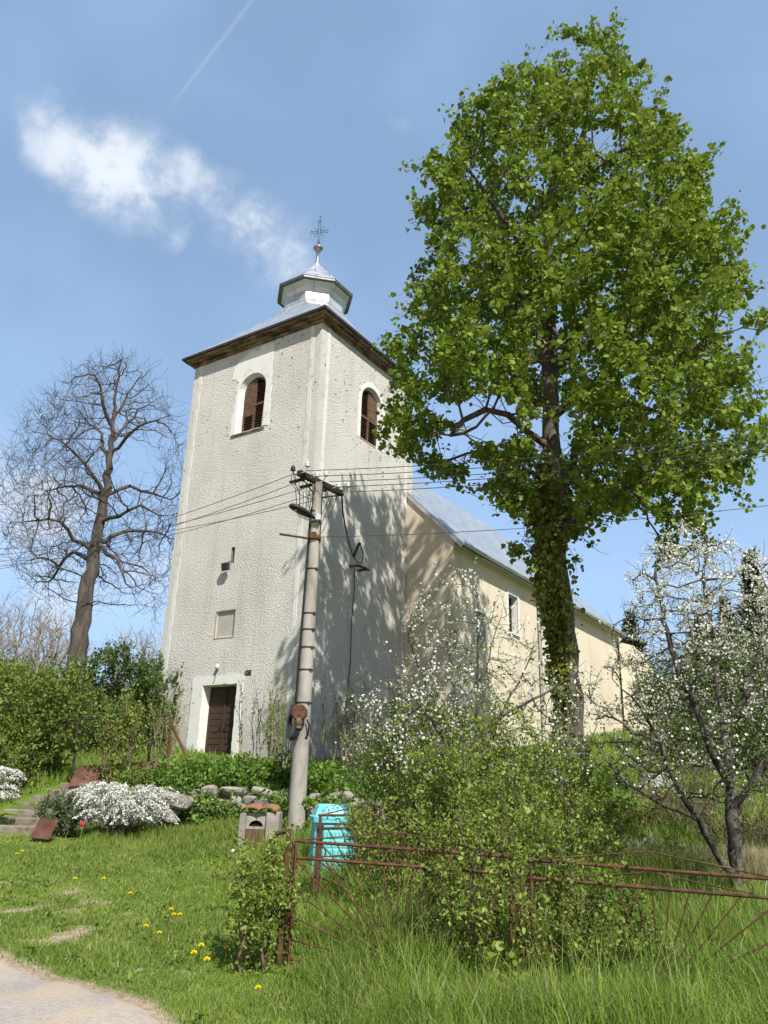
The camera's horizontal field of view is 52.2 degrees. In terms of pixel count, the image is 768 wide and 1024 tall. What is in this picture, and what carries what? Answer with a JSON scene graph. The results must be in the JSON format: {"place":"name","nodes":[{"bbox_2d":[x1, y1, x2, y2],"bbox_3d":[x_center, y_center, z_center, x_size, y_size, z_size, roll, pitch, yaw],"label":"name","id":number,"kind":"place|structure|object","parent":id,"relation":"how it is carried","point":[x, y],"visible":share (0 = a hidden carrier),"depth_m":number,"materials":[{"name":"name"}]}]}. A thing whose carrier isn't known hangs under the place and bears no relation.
{"place":"outdoors","nodes":[
{"label":"outdoors","id":0,"kind":"place"},
{"bbox_2d":[0,960,159,1023],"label":"gravel road","id":1,"kind":"structure","parent":0,"point":[27,999],"depth_m":4.94,"materials":[{"name":"beige gravel"}]},
{"bbox_2d":[0,688,767,1023],"bbox_3d":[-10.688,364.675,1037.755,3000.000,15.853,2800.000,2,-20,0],"label":"ground","id":2,"kind":"structure","parent":0,"point":[128,998],"depth_m":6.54,"materials":[{"name":"green plant"}]},
{"bbox_2d":[0,766,26,802],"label":"spirea bush","id":3,"kind":"object","parent":2,"relation":"on","point":[4,794],"visible":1,"depth_m":12.99,"materials":[{"name":"white plant"}]},
{"bbox_2d":[0,600,35,666],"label":"bare bush","id":4,"kind":"object","parent":2,"relation":"on","point":[13,638],"visible":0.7,"depth_m":33.20,"materials":[{"name":"brown plant"}]},
{"bbox_2d":[0,719,53,798],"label":"hedge bush","id":5,"kind":"object","parent":2,"relation":"on","point":[6,761],"visible":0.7,"depth_m":14.48,"materials":[{"name":"green plant"}]},
{"bbox_2d":[0,584,72,705],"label":"bare bush","id":6,"kind":"object","parent":2,"relation":"on","point":[37,637],"visible":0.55,"depth_m":33.88,"materials":[{"name":"brown plant"}]},
{"bbox_2d":[0,640,73,785],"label":"hedge bush","id":7,"kind":"object","parent":2,"relation":"on","point":[12,692],"visible":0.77,"depth_m":15.23,"materials":[{"name":"green plant"}]},
{"bbox_2d":[0,654,73,744],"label":"green shrub","id":8,"kind":"object","parent":2,"relation":"on","point":[37,668],"visible":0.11,"depth_m":20.68,"materials":[{"name":"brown plant"}]},
{"bbox_2d":[30,818,58,839],"bbox_3d":[-5.089,4.748,11.749,0.391,0.286,0.156,-7,-21,22],"label":"rusty sheet","id":9,"kind":"object","parent":2,"relation":"on","point":[44,828],"visible":1,"depth_m":11.74,"materials":[{"name":"metal"}]},
{"bbox_2d":[7,647,97,778],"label":"hedge bush","id":10,"kind":"object","parent":2,"relation":"on","point":[63,734],"visible":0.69,"depth_m":15.68,"materials":[{"name":"green plant"}]},
{"bbox_2d":[18,603,100,686],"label":"bare bush","id":11,"kind":"object","parent":2,"relation":"on","point":[67,646],"visible":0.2,"depth_m":35.58,"materials":[{"name":"brown plant"}]},
{"bbox_2d":[31,787,92,837],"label":"juniper bush","id":12,"kind":"object","parent":2,"relation":"on","point":[62,815],"visible":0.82,"depth_m":12.20,"materials":[{"name":"green plant"}]},
{"bbox_2d":[0,783,129,835],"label":"steps","id":13,"kind":"structure","parent":2,"relation":"on","point":[27,823],"depth_m":13.44,"materials":[{"name":"concrete"}]},
{"bbox_2d":[0,343,186,742],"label":"bare tree","id":14,"kind":"object","parent":2,"relation":"on","point":[81,625],"visible":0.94,"depth_m":25.24,"materials":[{"name":"brown plant"}]},
{"bbox_2d":[50,637,172,752],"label":"green shrub","id":15,"kind":"object","parent":2,"relation":"on","point":[141,673],"visible":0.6,"depth_m":20.99,"materials":[{"name":"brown plant"}]},
{"bbox_2d":[63,780,185,834],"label":"spirea bush","id":16,"kind":"object","parent":2,"relation":"on","point":[119,807],"visible":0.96,"depth_m":12.34,"materials":[{"name":"white plant"}]},
{"bbox_2d":[85,679,167,784],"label":"green shrub","id":17,"kind":"object","parent":2,"relation":"on","point":[126,755],"visible":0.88,"depth_m":14.87,"materials":[{"name":"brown plant"}]},
{"bbox_2d":[68,712,189,785],"bbox_3d":[-4.864,4.667,15.036,2.448,1.706,0.403,2,-20,0],"label":"wire fence","id":18,"kind":"object","parent":2,"relation":"on","point":[80,775],"visible":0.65,"depth_m":15.16,"materials":[{"name":"metal"}]},
{"bbox_2d":[100,618,162,713],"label":"bare bush","id":19,"kind":"object","parent":2,"relation":"on","point":[145,644],"visible":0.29,"depth_m":35.68,"materials":[{"name":"brown plant"}]},
{"bbox_2d":[108,759,170,788],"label":"bush","id":20,"kind":"object","parent":2,"relation":"on","point":[134,781],"visible":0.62,"depth_m":13.97,"materials":[{"name":"green plant"}]},
{"bbox_2d":[131,650,183,747],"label":"green shrub","id":21,"kind":"object","parent":2,"relation":"on","point":[174,709],"visible":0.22,"depth_m":21.97,"materials":[{"name":"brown plant"}]},
{"bbox_2d":[147,683,192,766],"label":"upright shrub","id":22,"kind":"object","parent":2,"relation":"on","point":[173,738],"visible":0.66,"depth_m":16.02,"materials":[{"name":"green plant"}]},
{"bbox_2d":[149,751,229,792],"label":"bush","id":23,"kind":"object","parent":2,"relation":"on","point":[191,770],"visible":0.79,"depth_m":13.79,"materials":[{"name":"green plant"}]},
{"bbox_2d":[191,950,196,969],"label":"dandelion","id":24,"kind":"object","parent":2,"relation":"on","point":[193,952],"visible":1,"depth_m":5.97,"materials":[{"name":"yellow plant"}]},
{"bbox_2d":[204,956,209,977],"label":"dandelion","id":25,"kind":"object","parent":2,"relation":"on","point":[207,958],"visible":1,"depth_m":5.75,"materials":[{"name":"yellow plant"}]},
{"bbox_2d":[200,750,290,788],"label":"bush","id":26,"kind":"object","parent":2,"relation":"on","point":[247,766],"visible":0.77,"depth_m":13.85,"materials":[{"name":"green plant"}]},
{"bbox_2d":[238,803,282,850],"bbox_3d":[-1.788,4.609,11.333,0.570,0.733,0.480,2,-20,0],"label":"trash bin","id":27,"kind":"object","parent":2,"relation":"on","point":[260,821],"visible":0.67,"depth_m":11.22,"materials":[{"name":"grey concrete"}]},
{"bbox_2d":[212,826,310,972],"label":"green shrub","id":28,"kind":"object","parent":2,"relation":"on","point":[268,901],"visible":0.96,"depth_m":6.25,"materials":[{"name":"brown plant"}]},
{"bbox_2d":[0,847,525,1023],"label":"lawn weeds","id":29,"kind":"object","parent":2,"relation":"on","point":[184,1015],"visible":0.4,"depth_m":6.74,"materials":[{"name":"green plant"}]},
{"bbox_2d":[235,672,295,770],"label":"upright shrub","id":30,"kind":"object","parent":2,"relation":"on","point":[267,736],"visible":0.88,"depth_m":16.33,"materials":[{"name":"green plant"}]},
{"bbox_2d":[265,829,296,965],"bbox_3d":[-0.852,3.199,6.418,0.262,1.129,0.062,-13,-24,35],"label":"double post","id":31,"kind":"object","parent":2,"relation":"on","point":[282,917],"visible":0.56,"depth_m":6.38,"materials":[{"name":"metal"}]},
{"bbox_2d":[258,743,311,789],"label":"bush","id":32,"kind":"object","parent":2,"relation":"on","point":[280,762],"visible":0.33,"depth_m":13.97,"materials":[{"name":"green plant"}]},
{"bbox_2d":[279,461,349,831],"bbox_3d":[-1.340,2.548,14.050,0.618,6.995,1.377,-13,-25,36],"label":"utility pole","id":33,"kind":"object","parent":2,"relation":"on","point":[300,711],"visible":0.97,"depth_m":13.87,"materials":[{"name":"concrete"}]},
{"bbox_2d":[0,475,290,561],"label":"overhead wire","id":34,"kind":"object","parent":33,"relation":"attached to","point":[160,521],"visible":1,"depth_m":17.84,"materials":[{"name":"metal"}]},
{"bbox_2d":[0,482,297,568],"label":"overhead wire","id":35,"kind":"object","parent":33,"relation":"attached to","point":[162,529],"visible":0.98,"depth_m":18.02,"materials":[{"name":"metal"}]},
{"bbox_2d":[0,486,311,554],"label":"overhead wire","id":36,"kind":"object","parent":33,"relation":"attached to","point":[166,526],"visible":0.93,"depth_m":18.45,"materials":[{"name":"metal"}]},
{"bbox_2d":[6,494,311,565],"bbox_3d":[-7.500,0.732,20.631,16.367,1.002,0.015,-14,-25,37],"label":"overhead wire","id":37,"kind":"object","parent":33,"relation":"attached to","point":[165,536],"visible":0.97,"depth_m":18.55,"materials":[{"name":"metal"}]},
{"bbox_2d":[7,497,327,548],"bbox_3d":[-7.467,0.441,20.872,16.462,1.643,0.015,-13,-25,36],"label":"overhead wire","id":38,"kind":"object","parent":33,"relation":"attached to","point":[164,531],"visible":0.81,"depth_m":19.01,"materials":[{"name":"metal"}]},
{"bbox_2d":[289,503,320,521],"bbox_3d":[-1.460,0.016,14.567,0.683,0.242,0.230,14,-23,-30],"label":"street lamp","id":39,"kind":"object","parent":33,"relation":"attached to","point":[300,510],"visible":1,"depth_m":14.49,"materials":[{"name":"grey metal"}]},
{"bbox_2d":[341,496,361,563],"bbox_3d":[-0.744,0.712,18.912,0.032,0.913,6.867,1,-20,2],"label":"service cable","id":40,"kind":"object","parent":33,"relation":"attached to","point":[346,529],"visible":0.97,"depth_m":16.72,"materials":[{"name":"black rubber"}]},
{"bbox_2d":[307,433,766,470],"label":"overhead wire","id":41,"kind":"object","parent":33,"relation":"attached to","point":[543,456],"visible":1,"depth_m":13.07,"materials":[{"name":"metal"}]},
{"bbox_2d":[328,438,767,475],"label":"overhead wire","id":42,"kind":"object","parent":33,"relation":"attached to","point":[551,462],"visible":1,"depth_m":13.36,"materials":[{"name":"metal"}]},
{"bbox_2d":[329,446,766,481],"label":"overhead wire","id":43,"kind":"object","parent":33,"relation":"attached to","point":[544,469],"visible":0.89,"depth_m":13.78,"materials":[{"name":"metal"}]},
{"bbox_2d":[333,505,767,536],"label":"power line","id":44,"kind":"object","parent":33,"relation":"attached to","point":[550,526],"visible":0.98,"depth_m":13.70,"materials":[{"name":"metal"}]},
{"bbox_2d":[341,449,767,486],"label":"overhead wire","id":45,"kind":"object","parent":33,"relation":"attached to","point":[550,473],"visible":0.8,"depth_m":14.09,"materials":[{"name":"metal"}]},
{"bbox_2d":[350,455,767,491],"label":"overhead wire","id":46,"kind":"object","parent":33,"relation":"attached to","point":[559,478],"visible":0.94,"depth_m":14.25,"materials":[{"name":"metal"}]},
{"bbox_2d":[312,825,322,897],"bbox_3d":[-0.695,3.729,8.112,0.085,0.904,0.064,2,-20,0],"label":"gate post","id":47,"kind":"object","parent":2,"relation":"on","point":[314,875],"visible":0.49,"depth_m":8.11,"materials":[{"name":"metal"}]},
{"bbox_2d":[121,761,519,832],"bbox_3d":[-1.051,5.294,14.460,7.529,1.561,3.417,-1,-20,6],"label":"ground cover","id":48,"kind":"object","parent":2,"relation":"on","point":[186,817],"visible":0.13,"depth_m":13.22,"materials":[{"name":"green plant"}]},
{"bbox_2d":[306,756,344,795],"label":"bush","id":49,"kind":"object","parent":2,"relation":"on","point":[320,772],"visible":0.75,"depth_m":13.67,"materials":[{"name":"green plant"}]},
{"bbox_2d":[284,673,369,765],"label":"upright shrub","id":50,"kind":"object","parent":2,"relation":"on","point":[323,723],"visible":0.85,"depth_m":16.74,"materials":[{"name":"green plant"}]},
{"bbox_2d":[307,804,355,871],"bbox_3d":[-0.634,4.002,9.447,0.515,0.905,0.515,7,-20,-13],"label":"compost bin","id":51,"kind":"object","parent":2,"relation":"on","point":[326,821],"visible":0.34,"depth_m":9.31,"materials":[{"name":"teal plastic"}]},
{"bbox_2d":[130,784,534,830],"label":"stone wall","id":52,"kind":"structure","parent":2,"relation":"on","point":[175,807],"depth_m":13.39,"materials":[{"name":"grey stone"}]},
{"bbox_2d":[315,803,414,903],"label":"sunburst gate","id":53,"kind":"structure","parent":2,"relation":"on","point":[329,814],"depth_m":8.26,"materials":[{"name":"metal"}]},
{"bbox_2d":[329,669,427,870],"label":"blossom shrub","id":54,"kind":"object","parent":2,"relation":"on","point":[360,752],"visible":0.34,"depth_m":10.11,"materials":[{"name":"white plant"}]},
{"bbox_2d":[0,708,767,839],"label":"bank grass","id":55,"kind":"structure","parent":2,"relation":"on","point":[61,771],"depth_m":16.35,"materials":[{"name":"green plant"}]},
{"bbox_2d":[363,670,431,766],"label":"upright shrub","id":56,"kind":"object","parent":2,"relation":"on","point":[391,703],"visible":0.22,"depth_m":17.02,"materials":[{"name":"green plant"}]},
{"bbox_2d":[152,215,678,761],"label":"church","id":57,"kind":"structure","parent":2,"relation":"on","point":[300,379],"depth_m":23.33,"materials":[{"name":"paint"}]},
{"bbox_2d":[204,687,225,754],"bbox_3d":[-4.573,6.064,21.032,0.585,2.700,0.156,-11,-23,32],"label":"door","id":58,"kind":"structure","parent":57,"relation":"in","point":[215,714],"depth_m":21.21,"materials":[{"name":"brown wood"}]},
{"bbox_2d":[221,561,231,570],"bbox_3d":[-4.467,1.532,22.234,0.240,0.299,0.228,-11,-23,32],"label":"floodlight","id":59,"kind":"object","parent":57,"relation":"attached to","point":[225,566],"visible":1,"depth_m":22.14,"materials":[{"name":"metal"}]},
{"bbox_2d":[219,686,236,755],"bbox_3d":[-4.088,5.970,20.729,0.615,2.700,0.156,-11,-23,32],"label":"door","id":60,"kind":"structure","parent":57,"relation":"in","point":[230,691],"depth_m":20.95,"materials":[{"name":"brown wood"}]},
{"bbox_2d":[230,547,234,563],"bbox_3d":[-4.239,1.278,22.505,0.140,0.480,0.300,-11,-23,32],"label":"slit window","id":61,"kind":"structure","parent":57,"relation":"in","point":[233,548],"depth_m":22.49,"materials":[{"name":"stone"}]},
{"bbox_2d":[344,569,354,739],"bbox_3d":[-0.943,3.971,21.599,0.032,5.021,0.184,-11,-23,32],"label":"wall cable","id":62,"kind":"object","parent":57,"relation":"attached to","point":[351,633],"depth_m":21.83,"materials":[{"name":"black rubber"}]},
{"bbox_2d":[349,542,369,571],"bbox_3d":[-0.707,1.267,22.559,0.384,0.770,0.640,-11,-23,32],"label":"cable bracket","id":63,"kind":"object","parent":57,"relation":"attached to","point":[365,568],"visible":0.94,"depth_m":22.48,"materials":[{"name":"metal"}]},
{"bbox_2d":[353,699,499,879],"bbox_3d":[0.518,3.333,9.333,1.779,2.299,1.512,2,-20,0],"label":"green shrub","id":64,"kind":"object","parent":2,"relation":"on","point":[396,787],"visible":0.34,"depth_m":9.26,"materials":[{"name":"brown plant"}]},
{"bbox_2d":[341,731,519,922],"bbox_3d":[0.471,3.169,7.858,1.812,1.879,1.451,2,-20,0],"label":"green shrub","id":65,"kind":"object","parent":2,"relation":"on","point":[424,766],"visible":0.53,"depth_m":7.78,"materials":[{"name":"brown plant"}]},
{"bbox_2d":[333,554,599,873],"bbox_3d":[0.971,2.382,9.292,3.166,3.994,1.987,2,-20,0],"label":"blossom shrub","id":66,"kind":"object","parent":2,"relation":"on","point":[503,714],"visible":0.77,"depth_m":9.32,"materials":[{"name":"white plant"}]},
{"bbox_2d":[403,747,591,973],"bbox_3d":[0.928,2.787,6.287,1.353,1.735,1.202,-8,-22,25],"label":"green shrub","id":67,"kind":"object","parent":2,"relation":"on","point":[496,904],"visible":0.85,"depth_m":6.12,"materials":[{"name":"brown plant"}]},
{"bbox_2d":[481,940,527,994],"bbox_3d":[0.834,3.245,5.543,0.238,0.377,0.400,-17,-27,42],"label":"sapling","id":68,"kind":"object","parent":2,"relation":"on","point":[497,945],"visible":0.52,"depth_m":5.58,"materials":[{"name":"green plant"}]},
{"bbox_2d":[422,965,596,1000],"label":"leaf litter","id":69,"kind":"object","parent":2,"relation":"on","point":[498,981],"visible":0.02,"depth_m":5.70,"materials":[{"name":"brown plant"}]},
{"bbox_2d":[509,858,515,969],"bbox_3d":[0.976,3.146,5.959,0.060,0.966,0.040,2,-20,0],"label":"gate post","id":70,"kind":"object","parent":2,"relation":"on","point":[512,919],"visible":0.4,"depth_m":5.99,"materials":[{"name":"metal"}]},
{"bbox_2d":[284,832,511,974],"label":"sunburst gate","id":71,"kind":"structure","parent":70,"relation":"attached to","point":[390,848],"depth_m":6.26,"materials":[{"name":"metal"}]},
{"bbox_2d":[520,862,524,970],"bbox_3d":[1.044,3.151,5.915,0.051,0.936,0.028,2,-20,0],"label":"gate post","id":72,"kind":"object","parent":2,"relation":"on","point":[521,917],"visible":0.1,"depth_m":5.93,"materials":[{"name":"metal"}]},
{"bbox_2d":[528,851,767,988],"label":"sunburst gate","id":73,"kind":"structure","parent":72,"relation":"attached to","point":[531,878],"depth_m":5.70,"materials":[{"name":"metal"}]},
{"bbox_2d":[434,691,612,909],"bbox_3d":[1.465,3.111,8.483,1.916,2.342,1.551,2,-20,0],"label":"green shrub","id":74,"kind":"object","parent":2,"relation":"on","point":[528,767],"visible":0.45,"depth_m":8.30,"materials":[{"name":"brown plant"}]},
{"bbox_2d":[371,6,767,810],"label":"linden tree","id":75,"kind":"object","parent":2,"relation":"on","point":[521,286],"visible":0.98,"depth_m":15.13,"materials":[{"name":"green plant"}]},
{"bbox_2d":[528,457,585,811],"bbox_3d":[3.203,2.223,14.707,0.852,7.109,1.088,10,-21,-21],"label":"ivy","id":76,"kind":"object","parent":75,"relation":"attached to","point":[549,594],"visible":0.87,"depth_m":14.74,"materials":[{"name":"green plant"}]},
{"bbox_2d":[507,736,651,864],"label":"green shrub","id":77,"kind":"object","parent":2,"relation":"on","point":[613,811],"visible":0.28,"depth_m":10.05,"materials":[{"name":"brown plant"}]},
{"bbox_2d":[532,841,671,985],"bbox_3d":[1.596,3.053,5.843,1.112,1.142,0.897,2,-20,0],"label":"green shrub","id":78,"kind":"object","parent":2,"relation":"on","point":[604,916],"visible":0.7,"depth_m":5.79,"materials":[{"name":"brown plant"}]},
{"bbox_2d":[535,800,671,832],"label":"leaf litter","id":79,"kind":"object","parent":2,"relation":"on","point":[644,821],"visible":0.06,"depth_m":13.10,"materials":[{"name":"brown plant"}]},
{"bbox_2d":[619,840,641,851],"bbox_3d":[3.596,4.955,11.437,0.341,0.312,0.283,2,-20,0],"label":"boulder","id":80,"kind":"object","parent":2,"relation":"on","point":[629,843],"visible":0.12,"depth_m":11.37,"materials":[{"name":"stone"}]},
{"bbox_2d":[620,608,651,661],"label":"conifer tree","id":81,"kind":"object","parent":2,"relation":"on","point":[629,641],"visible":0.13,"depth_m":46.12,"materials":[{"name":"green plant"}]},
{"bbox_2d":[637,837,657,850],"bbox_3d":[3.874,4.957,11.544,0.338,0.353,0.296,2,-20,0],"label":"boulder","id":82,"kind":"object","parent":2,"relation":"on","point":[648,840],"visible":0.12,"depth_m":11.46,"materials":[{"name":"stone"}]},
{"bbox_2d":[563,508,767,898],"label":"blossom tree","id":83,"kind":"object","parent":2,"relation":"on","point":[733,801],"visible":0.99,"depth_m":8.92,"materials":[{"name":"white plant"}]},
{"bbox_2d":[656,835,686,855],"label":"leafy plant","id":84,"kind":"object","parent":2,"relation":"on","point":[669,839],"visible":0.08,"depth_m":10.68,"materials":[{"name":"green plant"}]},
{"bbox_2d":[633,773,711,808],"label":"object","id":85,"kind":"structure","parent":2,"relation":"on","point":[696,802],"depth_m":14.59,"materials":[{"name":"white plant"}]},
{"bbox_2d":[622,642,735,742],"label":"dark bush","id":86,"kind":"object","parent":2,"relation":"on","point":[655,686],"visible":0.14,"depth_m":26.42,"materials":[{"name":"green plant"}]},
{"bbox_2d":[619,721,747,829],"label":"bare bush","id":87,"kind":"object","parent":2,"relation":"on","point":[673,794],"visible":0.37,"depth_m":12.79,"materials":[{"name":"brown plant"}]},
{"bbox_2d":[626,699,746,770],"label":"dark bush","id":88,"kind":"object","parent":2,"relation":"on","point":[675,720],"visible":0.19,"depth_m":19.99,"materials":[{"name":"green plant"}]},
{"bbox_2d":[677,614,726,712],"bbox_3d":[16.169,8.148,39.777,3.856,6.374,3.892,2,-20,0],"label":"conifer tree","id":89,"kind":"object","parent":2,"relation":"on","point":[700,632],"visible":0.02,"depth_m":39.90,"materials":[{"name":"green plant"}]},
{"bbox_2d":[666,624,767,760],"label":"dark bush","id":90,"kind":"object","parent":2,"relation":"on","point":[722,667],"visible":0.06,"depth_m":23.72,"materials":[{"name":"green plant"}]},
{"bbox_2d":[675,742,767,851],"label":"bare bush","id":91,"kind":"object","parent":2,"relation":"on","point":[755,829],"visible":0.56,"depth_m":11.76,"materials":[{"name":"brown plant"}]},
{"bbox_2d":[680,692,767,776],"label":"dark bush","id":92,"kind":"object","parent":2,"relation":"on","point":[750,733],"visible":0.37,"depth_m":17.46,"materials":[{"name":"green plant"}]},
{"bbox_2d":[713,596,738,667],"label":"conifer tree","id":93,"kind":"object","parent":2,"relation":"on","point":[728,617],"visible":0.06,"depth_m":44.50,"materials":[{"name":"green plant"}]},
{"bbox_2d":[708,634,767,741],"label":"dark bush","id":94,"kind":"object","parent":2,"relation":"on","point":[755,680],"visible":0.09,"depth_m":20.00,"materials":[{"name":"green plant"}]},
{"bbox_2d":[732,547,767,693],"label":"conifer tree","id":95,"kind":"object","parent":2,"relation":"on","point":[747,584],"visible":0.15,"depth_m":30.61,"materials":[{"name":"green plant"}]},
{"bbox_2d":[0,0,767,687],"label":"sky","id":96,"kind":"structure","parent":0,"point":[166,166],"materials":[{"name":"blue"}]},
{"bbox_2d":[235,799,767,1023],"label":"long grass","id":97,"kind":"structure","parent":0,"point":[640,998],"depth_m":5.76,"materials":[{"name":"green plant"}]},
{"bbox_2d":[598,827,767,890],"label":"dry grass","id":98,"kind":"structure","parent":0,"point":[756,854],"depth_m":10.11,"materials":[{"name":"plant"}]}
]}

